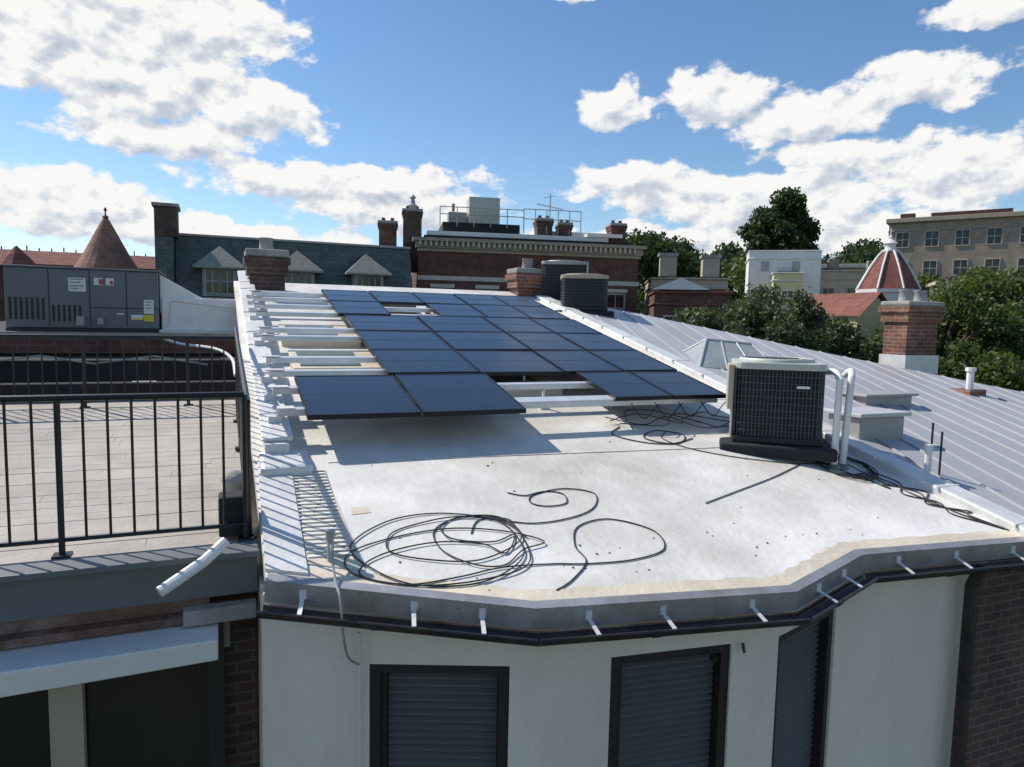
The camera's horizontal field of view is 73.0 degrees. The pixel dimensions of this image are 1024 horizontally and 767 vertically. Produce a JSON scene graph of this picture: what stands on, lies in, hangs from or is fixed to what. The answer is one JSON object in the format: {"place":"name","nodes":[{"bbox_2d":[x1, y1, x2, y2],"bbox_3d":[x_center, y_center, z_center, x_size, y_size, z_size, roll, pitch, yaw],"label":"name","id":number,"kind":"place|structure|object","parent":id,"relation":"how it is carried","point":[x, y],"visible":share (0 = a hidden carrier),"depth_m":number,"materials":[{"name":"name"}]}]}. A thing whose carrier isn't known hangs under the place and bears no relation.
{"place":"outdoors","nodes":[
{"label":"outdoors","id":0,"kind":"place"},
{"bbox_2d":[0,264,154,320],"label":"walls","id":1,"kind":"structure","parent":0,"point":[2,307],"depth_m":37.94,"materials":[{"name":"red brick"}]},
{"bbox_2d":[0,246,36,264],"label":"cone roof","id":2,"kind":"structure","parent":1,"relation":"on","point":[16,255],"depth_m":36.74,"materials":[{"name":"red tile"}]},
{"bbox_2d":[0,249,154,268],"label":"tile roof","id":3,"kind":"structure","parent":1,"relation":"on","point":[66,258],"depth_m":39.33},
{"bbox_2d":[74,218,138,269],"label":"turret cone roof","id":4,"kind":"structure","parent":1,"relation":"on","point":[105,247],"depth_m":38.41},
{"bbox_2d":[10,399,240,475],"bbox_3d":[-5.910,0.810,5.304,7.160,0.734,4.450,-1,6,-23],"label":"deck base","id":5,"kind":"object","parent":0,"point":[152,400],"depth_m":7.97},
{"bbox_2d":[0,597,209,634],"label":"rusted flashing","id":6,"kind":"object","parent":5,"relation":"attached to","point":[28,625],"visible":0.6,"depth_m":4.24,"materials":[{"name":"metal"}]},
{"bbox_2d":[0,334,235,407],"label":"deck railing","id":7,"kind":"object","parent":5,"relation":"on","point":[96,337],"visible":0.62,"depth_m":7.87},
{"bbox_2d":[0,399,240,563],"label":"deck boards","id":8,"kind":"object","parent":5,"relation":"on","point":[19,469],"visible":0.67,"depth_m":5.84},
{"bbox_2d":[0,391,253,558],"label":"deck railing","id":9,"kind":"object","parent":5,"relation":"on","point":[61,539],"visible":0.97,"depth_m":4.34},
{"bbox_2d":[156,537,229,596],"bbox_3d":[-1.925,1.110,4.202,0.092,0.260,0.453,5,6,36],"label":"drain pipe","id":10,"kind":"object","parent":5,"relation":"attached to","point":[203,561],"visible":1,"depth_m":4.17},
{"bbox_2d":[218,490,242,537],"bbox_3d":[-1.914,0.897,4.784,0.210,0.280,0.200,-1,6,-23],"label":"black planter box","id":11,"kind":"object","parent":5,"relation":"on","point":[234,508],"visible":0.66,"depth_m":4.69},
{"bbox_2d":[233,327,256,538],"bbox_3d":[-2.548,0.194,6.495,0.100,1.388,4.059,-1,6,-23],"label":"deck railing","id":12,"kind":"object","parent":5,"relation":"on","point":[240,381],"visible":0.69,"depth_m":5.66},
{"bbox_2d":[0,557,256,622],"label":"deck fascia","id":13,"kind":"structure","parent":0,"point":[32,599],"depth_m":4.23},
{"bbox_2d":[0,540,258,583],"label":"deck edge cap","id":14,"kind":"object","parent":13,"relation":"on","point":[57,568],"visible":1,"depth_m":4.21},
{"bbox_2d":[0,0,1023,290],"label":"sky","id":15,"kind":"structure","parent":0,"point":[304,120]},
{"bbox_2d":[720,256,940,297],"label":"garden trees","id":16,"kind":"object","parent":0,"point":[736,275],"visible":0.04,"depth_m":74.05,"materials":[{"name":"green plant"}]},
{"bbox_2d":[943,261,1023,354],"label":"deciduous tree","id":17,"kind":"object","parent":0,"point":[996,291],"visible":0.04,"depth_m":37.04,"materials":[{"name":"green plant"}]},
{"bbox_3d":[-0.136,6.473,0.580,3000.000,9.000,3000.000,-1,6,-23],"label":"ground","id":18,"kind":"structure","parent":0,"visible":0},
{"bbox_2d":[48,683,87,766],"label":"cream post","id":19,"kind":"object","parent":18,"relation":"on","point":[67,725],"depth_m":4.32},
{"bbox_2d":[0,321,234,356],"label":"roof block","id":20,"kind":"structure","parent":18,"relation":"on","point":[2,325],"depth_m":10.82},
{"bbox_2d":[0,264,166,332],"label":"rooftop hvac unit","id":21,"kind":"object","parent":20,"relation":"on","point":[57,299],"visible":0.95,"depth_m":10.68,"materials":[{"name":"grey metal"}]},
{"bbox_2d":[0,331,233,335],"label":"roof coping","id":22,"kind":"object","parent":20,"relation":"on","point":[104,333],"depth_m":10.68,"materials":[{"name":"metal"}]},
{"bbox_2d":[0,338,234,353],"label":"brick band","id":23,"kind":"object","parent":20,"relation":"attached to","point":[48,345],"depth_m":10.66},
{"bbox_2d":[159,275,238,333],"bbox_3d":[-5.288,-1.350,11.967,1.410,0.932,1.300,-1,6,-23],"label":"white duct","id":24,"kind":"object","parent":20,"relation":"on","point":[183,310],"visible":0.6,"depth_m":11.38,"materials":[{"name":"metal"}]},
{"bbox_2d":[154,235,175,282],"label":"end wall","id":25,"kind":"structure","parent":18,"relation":"on","point":[165,255],"depth_m":35.66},
{"bbox_2d":[154,205,178,239],"bbox_3d":[-18.100,-8.403,36.306,1.050,1.500,1.850,-1,6,-23],"label":"end chimney","id":26,"kind":"object","parent":25,"relation":"on","point":[166,220],"visible":0.79,"depth_m":35.47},
{"bbox_2d":[210,591,258,766],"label":"wall","id":27,"kind":"structure","parent":18,"relation":"on","point":[241,694],"depth_m":4.84,"materials":[{"name":"brick"}]},
{"bbox_2d":[0,662,209,766],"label":"glazing","id":28,"kind":"structure","parent":27,"relation":"attached to","point":[158,718],"depth_m":4.54,"materials":[{"name":"black glass"}]},
{"bbox_2d":[183,598,256,626],"bbox_3d":[-1.863,1.462,4.426,0.430,0.100,0.100,-1,6,-23],"label":"eaves end box","id":29,"kind":"object","parent":27,"relation":"attached to","point":[204,614],"visible":0.99,"depth_m":4.39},
{"bbox_2d":[223,621,229,646],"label":"lintel","id":30,"kind":"structure","parent":27,"relation":"attached to","point":[226,625],"depth_m":4.69,"materials":[{"name":"metal"}]},
{"bbox_2d":[0,623,217,697],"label":"white awning box","id":31,"kind":"object","parent":30,"relation":"on","point":[29,669],"visible":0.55,"depth_m":4.02,"materials":[{"name":"paint"}]},
{"bbox_2d":[208,622,225,766],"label":"window frame","id":32,"kind":"object","parent":30,"relation":"attached to","point":[216,697],"depth_m":4.67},
{"bbox_2d":[412,251,638,312],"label":"walls","id":33,"kind":"structure","parent":18,"relation":"on","point":[434,263],"depth_m":43.43,"materials":[{"name":"red brick"}]},
{"bbox_2d":[403,216,421,272],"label":"stack","id":34,"kind":"object","parent":33,"relation":"on","point":[412,226],"visible":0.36,"depth_m":43.63,"materials":[{"name":"brick"}]},
{"bbox_2d":[417,275,638,285],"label":"stone bands","id":35,"kind":"object","parent":33,"relation":"attached to","point":[485,279],"visible":0.36,"depth_m":43.22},
{"bbox_2d":[412,236,646,258],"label":"cornice","id":36,"kind":"structure","parent":33,"relation":"on","point":[516,251],"depth_m":43.32,"materials":[{"name":"stone"}]},
{"bbox_2d":[426,230,622,241],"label":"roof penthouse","id":37,"kind":"object","parent":36,"relation":"on","point":[594,237],"visible":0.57,"depth_m":44.99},
{"bbox_2d":[438,222,519,233],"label":"penthouse membrane","id":38,"kind":"object","parent":37,"relation":"on","point":[477,227],"visible":0.64,"depth_m":44.63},
{"bbox_2d":[466,197,499,223],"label":"mechanical box","id":39,"kind":"object","parent":38,"relation":"on","point":[483,202],"visible":0.74,"depth_m":44.77,"materials":[{"name":"grey metal"}]},
{"bbox_2d":[440,206,581,235],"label":"roof guard rail","id":40,"kind":"object","parent":37,"relation":"on","point":[507,216],"visible":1,"depth_m":44.58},
{"bbox_2d":[424,234,628,244],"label":"roof surface","id":41,"kind":"object","parent":36,"relation":"on","point":[520,239],"visible":0.14,"depth_m":44.37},
{"bbox_2d":[419,240,635,253],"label":"dentils","id":42,"kind":"object","parent":36,"relation":"attached to","point":[560,248],"visible":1,"depth_m":43.34,"materials":[{"name":"stone"}]},
{"bbox_2d":[251,458,969,766],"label":"walls","id":43,"kind":"structure","parent":18,"relation":"on","point":[895,645],"depth_m":4.53,"materials":[{"name":"white paint"}]},
{"bbox_2d":[0,612,182,649],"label":"eaves metal","id":44,"kind":"object","parent":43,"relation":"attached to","point":[44,636],"depth_m":4.17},
{"bbox_2d":[251,441,307,605],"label":"parapet curb","id":45,"kind":"structure","parent":43,"relation":"on","point":[283,547],"depth_m":4.71,"materials":[{"name":"silver metal"}]},
{"bbox_2d":[237,270,292,441],"bbox_3d":[-3.529,-0.847,9.475,0.240,1.897,8.375,-1,6,-23],"label":"parapet cap","id":46,"kind":"object","parent":45,"relation":"on","point":[278,431],"visible":0.59,"depth_m":7.25,"materials":[{"name":"silver metal"}]},
{"bbox_2d":[357,632,361,766],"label":"wall conduit","id":47,"kind":"object","parent":43,"relation":"attached to","point":[359,702],"depth_m":4.26,"materials":[{"name":"white paint"}]},
{"bbox_2d":[370,609,833,766],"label":"window frames","id":48,"kind":"structure","parent":43,"relation":"attached to","point":[379,702],"depth_m":4.54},
{"bbox_2d":[388,621,819,766],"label":"shutter slats","id":49,"kind":"object","parent":48,"relation":"attached to","point":[441,720],"visible":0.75,"depth_m":4.64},
{"bbox_2d":[234,281,1003,589],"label":"roof","id":50,"kind":"structure","parent":43,"relation":"on","point":[670,492],"depth_m":5.82,"materials":[{"name":"white concrete"}]},
{"bbox_2d":[243,237,290,296],"bbox_3d":[-4.385,-1.593,12.377,0.760,1.980,0.780,-1,6,-23],"label":"brick chimney","id":51,"kind":"object","parent":50,"relation":"on","point":[266,264],"visible":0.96,"depth_m":12.04,"materials":[{"name":"brick"}]},
{"bbox_2d":[258,450,312,475],"bbox_3d":[-1.828,0.652,5.592,0.398,0.167,0.358,-1,6,-23],"label":"curb end lump","id":52,"kind":"object","parent":50,"relation":"on","point":[292,462],"visible":0.93,"depth_m":5.51,"materials":[{"name":"concrete"}]},
{"bbox_2d":[298,468,364,570],"bbox_3d":[-1.364,0.925,4.936,0.340,0.352,1.550,-1,6,-23],"label":"corrugated strip base","id":53,"kind":"object","parent":50,"relation":"on","point":[352,562],"visible":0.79,"depth_m":4.66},
{"bbox_2d":[293,469,351,557],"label":"corrugated strip ribs","id":54,"kind":"object","parent":53,"relation":"on","point":[321,533],"visible":0.97,"depth_m":4.90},
{"bbox_2d":[278,305,562,396],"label":"support beams","id":55,"kind":"structure","parent":50,"relation":"on","point":[537,392],"depth_m":8.46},
{"bbox_2d":[284,324,537,382],"bbox_3d":[-1.828,-0.740,9.858,2.650,1.082,4.810,-1,6,-23],"label":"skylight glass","id":56,"kind":"object","parent":55,"relation":"on","point":[502,379],"visible":0.41,"depth_m":8.34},
{"bbox_2d":[246,289,729,429],"bbox_3d":[-0.375,-0.543,9.533,5.954,1.590,5.923,-1,6,-23],"label":"solar panel array","id":57,"kind":"object","parent":50,"relation":"on","point":[453,354],"visible":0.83,"depth_m":8.25,"materials":[{"name":"blue glass"}]},
{"bbox_2d":[344,513,664,590],"bbox_3d":[0.010,1.119,4.777,2.303,0.253,1.094,-1,6,-23],"label":"electrical cable coil","id":58,"kind":"object","parent":50,"relation":"on","point":[470,561],"visible":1,"depth_m":4.66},
{"bbox_2d":[505,258,542,296],"bbox_3d":[0.317,-1.731,15.125,0.780,1.960,0.630,-1,6,-23],"label":"brick chimney","id":59,"kind":"object","parent":50,"relation":"on","point":[526,279],"visible":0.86,"depth_m":14.84,"materials":[{"name":"brick"}]},
{"bbox_2d":[328,399,725,579],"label":"membrane seams","id":60,"kind":"object","parent":50,"relation":"on","point":[681,548],"visible":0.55,"depth_m":5.89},
{"bbox_2d":[471,488,597,533],"bbox_3d":[0.171,0.962,5.366,1.232,0.131,0.557,-1,6,-23],"label":"electrical cable","id":61,"kind":"object","parent":50,"relation":"on","point":[532,494],"visible":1,"depth_m":5.43,"materials":[{"name":"rubber"}]},
{"bbox_2d":[256,560,1023,646],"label":"gutter","id":62,"kind":"object","parent":50,"relation":"attached to","point":[821,607],"visible":0.98,"depth_m":4.18,"materials":[{"name":"black metal"}]},
{"bbox_2d":[263,558,1021,632],"bbox_3d":[1.523,1.406,4.702,6.091,0.201,0.463,0,5,-16],"label":"gutter rust rim","id":63,"kind":"object","parent":62,"relation":"attached to","point":[817,600],"visible":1,"depth_m":4.24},
{"bbox_2d":[297,546,1023,634],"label":"gutter brackets","id":64,"kind":"object","parent":62,"relation":"attached to","point":[414,607],"visible":1,"depth_m":4.26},
{"bbox_2d":[264,536,1023,629],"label":"drip edge","id":65,"kind":"object","parent":50,"relation":"attached to","point":[518,613],"visible":1,"depth_m":4.26,"materials":[{"name":"metal"}]},
{"bbox_2d":[270,530,1019,600],"bbox_3d":[1.497,1.238,4.816,6.075,0.224,0.619,0,5,-16],"label":"edge coating","id":66,"kind":"object","parent":50,"relation":"on","point":[800,570],"visible":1,"depth_m":4.49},
{"bbox_2d":[719,356,837,461],"bbox_3d":[2.806,0.211,7.404,1.110,0.994,1.110,3,5,15],"label":"air conditioner condenser","id":67,"kind":"object","parent":50,"relation":"on","point":[775,405],"visible":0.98,"depth_m":7.00,"materials":[{"name":"metal"}]},
{"bbox_2d":[826,368,855,469],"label":"refrigerant line pipes","id":68,"kind":"object","parent":50,"relation":"on","point":[850,375],"visible":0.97,"depth_m":6.87,"materials":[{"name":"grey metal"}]},
{"bbox_2d":[950,561,989,766],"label":"downpipe","id":69,"kind":"object","parent":43,"relation":"attached to","point":[973,582],"visible":0.84,"depth_m":5.62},
{"bbox_2d":[644,279,727,314],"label":"walls","id":70,"kind":"structure","parent":18,"relation":"on","point":[702,283],"depth_m":45.85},
{"bbox_2d":[644,277,729,292],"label":"cornice","id":71,"kind":"structure","parent":70,"relation":"on","point":[647,281],"depth_m":45.73,"materials":[{"name":"stone"}]},
{"bbox_2d":[655,276,722,277],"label":"roof","id":72,"kind":"structure","parent":71,"relation":"on","point":[687,277],"depth_m":46.22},
{"bbox_2d":[659,256,719,276],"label":"chimneys","id":73,"kind":"object","parent":72,"relation":"on","point":[710,267],"visible":0.79,"depth_m":46.51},
{"bbox_2d":[647,293,731,317],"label":"walls","id":74,"kind":"structure","parent":18,"relation":"on","point":[658,311],"depth_m":38.65,"materials":[{"name":"red brick"}]},
{"bbox_2d":[646,290,733,306],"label":"cornice","id":75,"kind":"structure","parent":74,"relation":"on","point":[690,292],"depth_m":38.45,"materials":[{"name":"brown stone"}]},
{"bbox_2d":[669,299,806,344],"bbox_3d":[7.831,2.899,25.742,4.513,11.960,5.058,-1,6,-23],"label":"deciduous tree","id":76,"kind":"object","parent":18,"relation":"on","point":[709,319],"visible":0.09,"depth_m":24.66,"materials":[{"name":"green plant"}]},
{"bbox_2d":[625,227,884,314],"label":"background trees","id":77,"kind":"object","parent":18,"relation":"on","point":[688,262],"visible":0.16,"depth_m":96.30,"materials":[{"name":"green plant"}]},
{"bbox_2d":[717,279,832,353],"bbox_3d":[10.022,2.257,27.733,6.112,12.973,5.090,-1,6,-23],"label":"deciduous tree","id":78,"kind":"object","parent":18,"relation":"on","point":[755,311],"visible":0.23,"depth_m":26.65,"materials":[{"name":"green plant"}]},
{"bbox_2d":[735,186,823,260],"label":"deciduous tree","id":79,"kind":"object","parent":18,"relation":"on","point":[785,221],"visible":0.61,"depth_m":87.11,"materials":[{"name":"green plant"}]},
{"bbox_2d":[745,252,821,296],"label":"walls","id":80,"kind":"structure","parent":18,"relation":"on","point":[811,268],"depth_m":57.27,"materials":[{"name":"white paint"}]},
{"bbox_2d":[771,273,802,312],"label":"walls","id":81,"kind":"structure","parent":18,"relation":"on","point":[790,285],"depth_m":55.69,"materials":[{"name":"yellow paint"}]},
{"bbox_2d":[819,272,864,293],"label":"walls","id":82,"kind":"structure","parent":18,"relation":"on","point":[840,286],"depth_m":56.61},
{"bbox_2d":[801,314,883,362],"bbox_3d":[13.214,2.732,30.021,4.905,11.753,5.623,2,5,8],"label":"deciduous tree","id":83,"kind":"object","parent":18,"relation":"on","point":[842,341],"visible":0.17,"depth_m":28.68,"materials":[{"name":"green plant"}]},
{"bbox_2d":[808,316,883,358],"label":"gable walls","id":84,"kind":"structure","parent":18,"relation":"on","point":[868,323],"depth_m":39.61,"materials":[{"name":"green paint"}]},
{"bbox_2d":[805,292,887,315],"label":"gable roof","id":85,"kind":"structure","parent":84,"relation":"on","point":[849,304],"depth_m":40.56,"materials":[{"name":"red tile"}]},
{"bbox_2d":[856,289,920,300],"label":"drum","id":86,"kind":"object","parent":18,"relation":"on","point":[891,294],"visible":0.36,"depth_m":40.22,"materials":[{"name":"white paint"}]},
{"bbox_2d":[855,250,921,289],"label":"dome ribs","id":87,"kind":"object","parent":86,"relation":"on","point":[882,268],"visible":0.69,"depth_m":40.67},
{"bbox_2d":[859,251,918,288],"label":"dome roof","id":88,"kind":"structure","parent":86,"relation":"on","point":[890,278],"depth_m":40.53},
{"bbox_2d":[866,278,1023,377],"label":"deciduous tree","id":89,"kind":"object","parent":18,"relation":"on","point":[981,325],"visible":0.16,"depth_m":32.90,"materials":[{"name":"green plant"}]},
{"bbox_2d":[886,208,1023,280],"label":"tan apartment block","id":90,"kind":"structure","parent":18,"relation":"on","point":[948,245],"depth_m":79.10,"materials":[{"name":"concrete"}]},
{"bbox_2d":[895,226,1023,275],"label":"window frames","id":91,"kind":"structure","parent":90,"relation":"in","point":[962,237],"depth_m":79.11,"materials":[{"name":"stone"}]},
{"bbox_2d":[896,227,1023,275],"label":"window glass","id":92,"kind":"structure","parent":90,"relation":"in","point":[991,231],"depth_m":79.01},
{"bbox_2d":[925,262,1023,308],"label":"deciduous tree","id":93,"kind":"object","parent":18,"relation":"on","point":[1018,294],"visible":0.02,"depth_m":44.57,"materials":[{"name":"green plant"}]},
{"bbox_2d":[934,337,1023,391],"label":"deciduous tree","id":94,"kind":"object","parent":18,"relation":"on","point":[1005,371],"visible":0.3,"depth_m":27.77,"materials":[{"name":"green plant"}]},
{"bbox_2d":[964,557,1023,766],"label":"walls","id":95,"kind":"structure","parent":18,"relation":"on","point":[995,732],"depth_m":5.85,"materials":[{"name":"brick"}]},
{"bbox_2d":[537,295,1023,536],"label":"party wall flashing","id":96,"kind":"object","parent":95,"relation":"attached to","point":[983,508],"visible":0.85,"depth_m":7.07,"materials":[{"name":"silver metal"}]},
{"bbox_2d":[555,299,1023,516],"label":"metal roof","id":97,"kind":"structure","parent":95,"relation":"on","point":[968,484],"depth_m":9.75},
{"bbox_2d":[535,260,588,299],"bbox_3d":[1.133,-2.217,15.229,1.190,0.944,1.190,1,5,3],"label":"air conditioner condenser","id":98,"kind":"object","parent":97,"relation":"on","point":[553,271],"visible":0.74,"depth_m":14.78,"materials":[{"name":"metal"}]},
{"bbox_2d":[555,273,613,316],"bbox_3d":[1.451,-1.783,14.044,1.160,0.864,1.160,1,5,3],"label":"air conditioner condenser","id":99,"kind":"object","parent":97,"relation":"on","point":[585,292],"visible":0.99,"depth_m":13.60,"materials":[{"name":"metal"}]},
{"bbox_2d":[683,338,765,369],"bbox_3d":[3.470,-0.370,10.811,1.561,0.650,1.064,1,5,-6],"label":"glass roof skylight","id":100,"kind":"object","parent":97,"relation":"on","point":[712,353],"visible":0.53,"depth_m":10.68,"materials":[{"name":"glass"}]},
{"bbox_2d":[595,309,1023,508],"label":"standing seams","id":101,"kind":"object","parent":97,"relation":"on","point":[964,474],"visible":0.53,"depth_m":9.90,"materials":[{"name":"metal"}]},
{"bbox_2d":[823,390,918,439],"bbox_3d":[4.643,0.391,8.990,1.004,0.410,3.098,4,6,32],"label":"roof hatch","id":102,"kind":"object","parent":97,"relation":"on","point":[869,422],"visible":0.62,"depth_m":7.94,"materials":[{"name":"metal"}]},
{"bbox_2d":[878,290,946,373],"bbox_3d":[7.856,-1.019,13.649,1.030,1.620,0.680,-1,6,-23],"label":"brick chimney","id":103,"kind":"object","parent":97,"relation":"on","point":[910,333],"visible":0.98,"depth_m":13.43,"materials":[{"name":"brick"}]},
{"bbox_2d":[949,367,985,395],"bbox_3d":[7.562,-0.016,11.473,0.400,0.500,0.350,-1,6,-23],"label":"roof vent pipe","id":104,"kind":"object","parent":97,"relation":"on","point":[968,389],"visible":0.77,"depth_m":11.39,"materials":[{"name":"white metal"}]},
{"bbox_2d":[985,321,1023,362],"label":"deciduous tree","id":105,"kind":"object","parent":18,"relation":"on","point":[1016,347],"visible":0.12,"depth_m":32.22,"materials":[{"name":"green plant"}]},
{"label":"walls","id":106,"kind":"object","parent":18,"relation":"on","visible":0},
{"bbox_2d":[176,236,412,297],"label":"mansard roof","id":107,"kind":"structure","parent":106,"relation":"on","point":[334,263],"depth_m":39.51,"materials":[{"name":"tile"}]},
{"bbox_2d":[192,246,392,276],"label":"dormer roofs","id":108,"kind":"structure","parent":107,"relation":"on","point":[218,257],"depth_m":38.11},
{"bbox_2d":[204,268,381,294],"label":"dormer frames","id":109,"kind":"structure","parent":107,"relation":"attached to","point":[220,281],"depth_m":36.78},
{"bbox_2d":[206,269,379,292],"bbox_3d":[-11.837,-5.476,38.162,9.190,1.250,0.055,-1,6,-23],"label":"dormer glass","id":110,"kind":"object","parent":109,"relation":"in","point":[231,278],"visible":0.55,"depth_m":36.83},
{"bbox_2d":[179,233,410,298],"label":"roof trim","id":111,"kind":"structure","parent":107,"relation":"attached to","point":[285,240],"depth_m":39.07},
{"bbox_3d":[-7.302,0.673,8.709,7.220,0.600,2.900,-1,6,-23],"label":"dark rear roof","id":112,"kind":"object","parent":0,"visible":0},
{"bbox_2d":[0,356,234,403],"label":"black roof curb","id":113,"kind":"structure","parent":112,"relation":"on","point":[21,380],"depth_m":9.54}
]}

